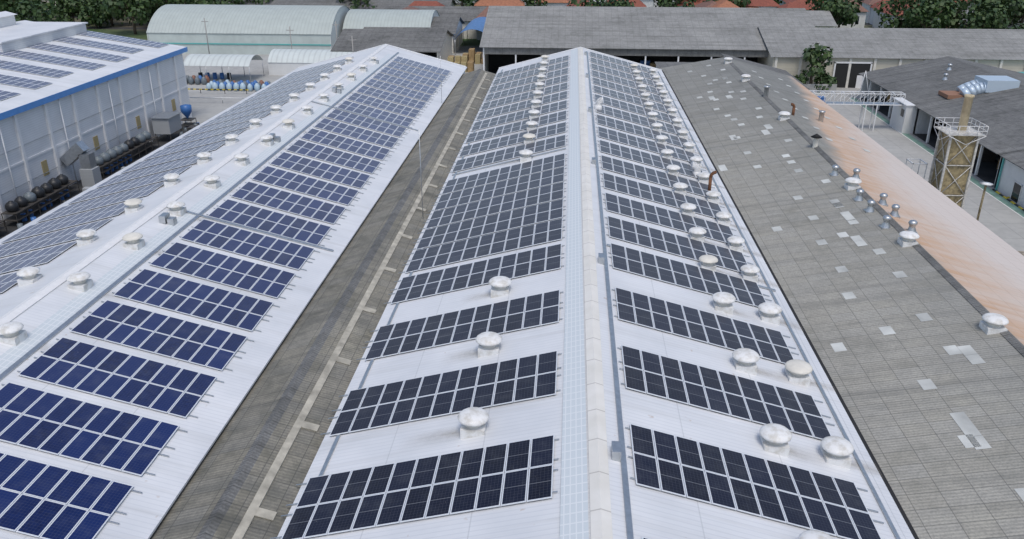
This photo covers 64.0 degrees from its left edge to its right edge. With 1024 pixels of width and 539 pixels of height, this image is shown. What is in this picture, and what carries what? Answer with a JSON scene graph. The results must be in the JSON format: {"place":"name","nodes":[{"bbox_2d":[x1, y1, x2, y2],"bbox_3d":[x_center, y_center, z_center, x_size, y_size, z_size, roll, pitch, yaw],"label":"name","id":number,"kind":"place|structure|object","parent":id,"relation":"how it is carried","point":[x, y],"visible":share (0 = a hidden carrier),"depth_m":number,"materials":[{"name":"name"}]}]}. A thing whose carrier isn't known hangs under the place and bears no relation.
{"place":"outdoors","nodes":[
{"label":"outdoors","id":0,"kind":"place"},
{"bbox_2d":[0,125,190,238],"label":"alley floor","id":1,"kind":"structure","parent":0,"point":[162,140],"depth_m":110.46,"materials":[{"name":"concrete"}]},
{"bbox_2d":[0,104,199,233],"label":"industrial equipment","id":2,"kind":"object","parent":1,"relation":"on","point":[51,190],"visible":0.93,"depth_m":108.54,"materials":[{"name":"metal"}]},
{"bbox_2d":[0,46,466,538],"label":"roof","id":3,"kind":"structure","parent":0,"point":[147,509],"depth_m":56.96,"materials":[{"name":"white metal"}]},
{"bbox_2d":[150,70,494,538],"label":"lower corrugated roof","id":4,"kind":"structure","parent":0,"point":[192,506],"depth_m":50.24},
{"bbox_2d":[212,0,456,8],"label":"trees","id":5,"kind":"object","parent":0,"point":[379,4],"depth_m":260.19,"materials":[{"name":"green plant"}]},
{"bbox_2d":[363,16,464,33],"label":"dark roof","id":6,"kind":"structure","parent":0,"point":[450,24],"depth_m":212.69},
{"bbox_2d":[417,33,451,60],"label":"dark walls","id":7,"kind":"structure","parent":0,"point":[445,52],"depth_m":197.50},
{"bbox_2d":[331,29,454,51],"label":"dark roof","id":8,"kind":"structure","parent":7,"relation":"on","point":[423,40],"depth_m":188.20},
{"bbox_2d":[384,6,485,20],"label":"dark roof","id":9,"kind":"structure","parent":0,"point":[467,13],"depth_m":238.04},
{"bbox_2d":[15,3,871,29],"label":"streets","id":10,"kind":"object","parent":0,"point":[144,28],"depth_m":257.38,"materials":[{"name":"grey asphalt"}]},
{"bbox_2d":[7,0,1023,250],"bbox_3d":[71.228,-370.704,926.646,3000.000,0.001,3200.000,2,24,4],"label":"ground","id":11,"kind":"structure","parent":0,"point":[1001,220],"depth_m":147.87,"materials":[{"name":"grey concrete"}]},
{"bbox_2d":[0,47,191,223],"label":"white building","id":12,"kind":"structure","parent":11,"relation":"on","point":[39,138],"depth_m":112.77,"materials":[{"name":"paint"}]},
{"bbox_2d":[0,30,167,100],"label":"solar panels","id":13,"kind":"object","parent":12,"relation":"on","point":[24,82],"depth_m":121.54,"materials":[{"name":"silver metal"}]},
{"bbox_2d":[0,11,184,112],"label":"roof","id":14,"kind":"structure","parent":12,"relation":"on","point":[19,35],"depth_m":124.28,"materials":[{"name":"white metal"}]},
{"bbox_2d":[188,88,248,102],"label":"barrier","id":15,"kind":"object","parent":11,"relation":"on","point":[217,89],"visible":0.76,"depth_m":164.57,"materials":[{"name":"yellow"}]},
{"bbox_2d":[186,72,270,90],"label":"barrels","id":16,"kind":"object","parent":11,"relation":"on","point":[255,85],"visible":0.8,"depth_m":168.69,"materials":[{"name":"blue plastic"}]},
{"bbox_2d":[184,49,352,81],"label":"canopies","id":17,"kind":"object","parent":11,"relation":"on","point":[283,61],"visible":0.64,"depth_m":182.43,"materials":[{"name":"grey"}]},
{"bbox_2d":[201,18,353,53],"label":"poles","id":18,"kind":"object","parent":11,"relation":"on","point":[204,21],"visible":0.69,"depth_m":196.44,"materials":[{"name":"grey metal"}]},
{"bbox_2d":[146,4,439,54],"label":"quonsets","id":19,"kind":"structure","parent":11,"relation":"on","point":[246,29],"depth_m":210.01,"materials":[{"name":"grey metal"}]},
{"bbox_2d":[452,20,462,52],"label":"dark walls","id":20,"kind":"structure","parent":11,"relation":"on","point":[455,43],"depth_m":218.22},
{"bbox_2d":[447,48,482,71],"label":"stacked crates","id":21,"kind":"object","parent":11,"relation":"on","point":[470,59],"visible":0.3,"depth_m":188.18,"materials":[{"name":"beige wood"}]},
{"bbox_2d":[462,21,476,38],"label":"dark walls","id":22,"kind":"structure","parent":11,"relation":"on","point":[472,33],"depth_m":234.31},
{"bbox_2d":[455,17,485,54],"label":"blue canopy","id":23,"kind":"object","parent":11,"relation":"on","point":[478,23],"visible":0.54,"depth_m":216.26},
{"bbox_2d":[0,0,1023,92],"bbox_3d":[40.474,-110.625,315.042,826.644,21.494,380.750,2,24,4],"label":"trees","id":24,"kind":"object","parent":11,"relation":"on","point":[992,14],"visible":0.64,"depth_m":231.34,"materials":[{"name":"green plant"}]},
{"bbox_2d":[400,0,1023,39],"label":"houses","id":25,"kind":"structure","parent":11,"relation":"on","point":[867,14],"depth_m":254.72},
{"bbox_2d":[815,26,833,27],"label":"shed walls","id":26,"kind":"structure","parent":11,"relation":"on","point":[825,26],"depth_m":223.22,"materials":[{"name":"grey"}]},
{"bbox_2d":[807,11,837,26],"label":"shed roof","id":27,"kind":"structure","parent":26,"relation":"on","point":[822,18],"depth_m":225.98,"materials":[{"name":"grey metal"}]},
{"bbox_2d":[810,71,930,133],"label":"bridge","id":28,"kind":"structure","parent":11,"relation":"on","point":[903,115],"depth_m":135.85,"materials":[{"name":"white paint"}]},
{"bbox_2d":[851,98,1023,217],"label":"boundary wall","id":29,"kind":"structure","parent":11,"relation":"on","point":[1005,202],"depth_m":112.48,"materials":[{"name":"white concrete"}]},
{"bbox_2d":[928,94,988,208],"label":"tower","id":30,"kind":"structure","parent":11,"relation":"on","point":[953,160],"depth_m":94.16,"materials":[{"name":"metal"}]},
{"bbox_2d":[992,189,1023,210],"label":"shrubs","id":31,"kind":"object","parent":11,"relation":"on","point":[1007,198],"depth_m":105.09,"materials":[{"name":"yellow"}]},
{"bbox_2d":[995,158,1022,203],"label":"door","id":32,"kind":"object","parent":11,"relation":"on","point":[1016,192],"visible":0.9,"depth_m":104.46,"materials":[{"name":"teal"}]},
{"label":"centre roof","id":33,"kind":"object","parent":11,"relation":"on","visible":0},
{"bbox_2d":[0,55,1008,538],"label":"vents","id":34,"kind":"object","parent":33,"relation":"on","point":[776,439],"visible":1,"depth_m":60.59,"materials":[{"name":"white"}]},
{"bbox_2d":[560,48,588,538],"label":"walkway","id":35,"kind":"structure","parent":33,"relation":"on","point":[574,522],"depth_m":43.79,"materials":[{"name":"white metal"}]},
{"bbox_2d":[281,52,881,538],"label":"panels","id":36,"kind":"object","parent":33,"relation":"on","point":[351,500],"visible":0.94,"depth_m":49.72,"materials":[{"name":"glass"}]},
{"bbox_2d":[270,51,900,538],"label":"rails","id":37,"kind":"object","parent":33,"relation":"on","point":[618,451],"visible":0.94,"depth_m":48.46,"materials":[{"name":"silver metal"}]},
{"bbox_2d":[578,47,612,538],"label":"ridge cap","id":38,"kind":"object","parent":33,"relation":"on","point":[600,514],"visible":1,"depth_m":43.44,"materials":[{"name":"white metal"}]},
{"bbox_2d":[595,97,794,190],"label":"vent pipes","id":39,"kind":"object","parent":33,"relation":"on","point":[695,168],"visible":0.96,"depth_m":84.14,"materials":[{"name":"white metal"}]},
{"bbox_2d":[662,70,918,538],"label":"gutters","id":40,"kind":"object","parent":33,"relation":"attached to","point":[900,508],"visible":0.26,"depth_m":50.37,"materials":[{"name":"black metal"}]},
{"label":"roof valley","id":41,"kind":"object","parent":11,"relation":"on","visible":0},
{"bbox_2d":[232,73,489,538],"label":"valley strip","id":42,"kind":"object","parent":41,"relation":"on","point":[253,510],"visible":1,"depth_m":50.09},
{"bbox_2d":[419,58,441,213],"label":"masts","id":43,"kind":"object","parent":41,"relation":"on","point":[419,147],"visible":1,"depth_m":74.04},
{"bbox_2d":[196,56,1023,538],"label":"gutter","id":44,"kind":"object","parent":41,"relation":"on","point":[236,482],"visible":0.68,"depth_m":54.39,"materials":[{"name":"grey metal"}]},
{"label":"roof","id":45,"kind":"object","parent":11,"relation":"on","visible":0},
{"bbox_2d":[0,54,392,373],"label":"ridge cap","id":46,"kind":"object","parent":45,"relation":"on","point":[36,336],"visible":1,"depth_m":59.64,"materials":[{"name":"white metal"}]},
{"bbox_2d":[0,56,449,538],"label":"panels","id":47,"kind":"object","parent":45,"relation":"on","point":[109,377],"visible":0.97,"depth_m":55.27,"materials":[{"name":"blue glass"}]},
{"bbox_2d":[0,52,450,538],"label":"rails","id":48,"kind":"object","parent":45,"relation":"on","point":[164,217],"visible":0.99,"depth_m":64.34,"materials":[{"name":"silver metal"}]},
{"bbox_2d":[0,44,660,324],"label":"trim","id":49,"kind":"structure","parent":45,"relation":"on","point":[26,304],"depth_m":66.98,"materials":[{"name":"white paint"}]},
{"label":"roof","id":50,"kind":"object","parent":11,"relation":"on","visible":0},
{"bbox_2d":[687,65,1023,500],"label":"roof patches","id":51,"kind":"object","parent":50,"relation":"on","point":[971,438],"visible":1,"depth_m":53.49,"materials":[{"name":"white paint"}]},
{"bbox_2d":[277,49,913,538],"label":"roof","id":52,"kind":"structure","parent":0,"point":[655,513],"depth_m":43.23,"materials":[{"name":"white metal"}]},
{"bbox_2d":[655,53,808,88],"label":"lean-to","id":53,"kind":"structure","parent":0,"point":[669,64],"depth_m":157.53,"materials":[{"name":"grey metal"}]},
{"bbox_2d":[659,57,1023,538],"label":"roof","id":54,"kind":"structure","parent":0,"point":[943,482],"depth_m":58.43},
{"bbox_2d":[757,54,1023,83],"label":"long building walls","id":55,"kind":"structure","parent":0,"point":[790,65],"depth_m":168.88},
{"bbox_2d":[757,27,1023,59],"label":"warehouse roof","id":56,"kind":"structure","parent":55,"relation":"on","point":[925,43],"depth_m":173.50,"materials":[{"name":"grey metal"}]},
{"bbox_2d":[774,57,1023,92],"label":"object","id":57,"kind":"object","parent":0,"point":[846,74],"visible":0.39,"depth_m":169.22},
{"bbox_2d":[861,98,997,186],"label":"shed floor","id":58,"kind":"structure","parent":0,"point":[987,171],"depth_m":128.03,"materials":[{"name":"concrete"}]},
{"bbox_2d":[886,92,1000,168],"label":"wall","id":59,"kind":"structure","parent":58,"relation":"on","point":[988,155],"depth_m":120.46,"materials":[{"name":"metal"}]},
{"bbox_2d":[859,77,1002,187],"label":"shed walls","id":60,"kind":"structure","parent":0,"point":[872,86],"depth_m":150.44,"materials":[{"name":"metal"}]},
{"bbox_2d":[859,56,1023,154],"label":"shed roof","id":61,"kind":"structure","parent":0,"point":[921,84],"depth_m":133.26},
{"bbox_2d":[941,63,951,80],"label":"roof vents","id":62,"kind":"object","parent":61,"relation":"on","point":[949,68],"visible":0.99,"depth_m":144.00,"materials":[{"name":"silver metal"}]},
{"bbox_2d":[905,159,993,219],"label":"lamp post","id":63,"kind":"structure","parent":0,"point":[984,191],"depth_m":95.25,"materials":[{"name":"grey metal"}]},
{"bbox_2d":[938,75,1019,98],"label":"duct","id":64,"kind":"object","parent":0,"point":[979,84],"visible":0.89,"depth_m":131.99,"materials":[{"name":"silver metal"}]},
{"bbox_2d":[997,159,1023,206],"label":"office walls","id":65,"kind":"structure","parent":0,"point":[1011,173],"depth_m":105.60,"materials":[{"name":"white paint"}]},
{"bbox_2d":[997,149,1023,169],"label":"roof","id":66,"kind":"structure","parent":65,"relation":"on","point":[1016,158],"depth_m":105.17,"materials":[{"name":"white metal"}]},
{"label":"floor","id":67,"kind":"structure","parent":0,"visible":0},
{"bbox_2d":[499,60,655,67],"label":"clutter","id":68,"kind":"object","parent":67,"relation":"on","point":[651,64],"visible":0.02,"depth_m":183.68,"materials":[{"name":"metal"}]},
{"bbox_2d":[483,47,745,70],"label":"pillars","id":69,"kind":"structure","parent":67,"relation":"on","point":[485,62],"depth_m":179.46,"materials":[{"name":"white paint"}]},
{"bbox_2d":[479,6,814,50],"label":"roof","id":70,"kind":"structure","parent":69,"relation":"on","point":[693,28],"depth_m":183.92,"materials":[{"name":"grey"}]},
{"bbox_2d":[484,47,768,69],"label":"wall","id":71,"kind":"structure","parent":67,"relation":"on","point":[501,56],"depth_m":177.30,"materials":[{"name":"black"}]}
]}

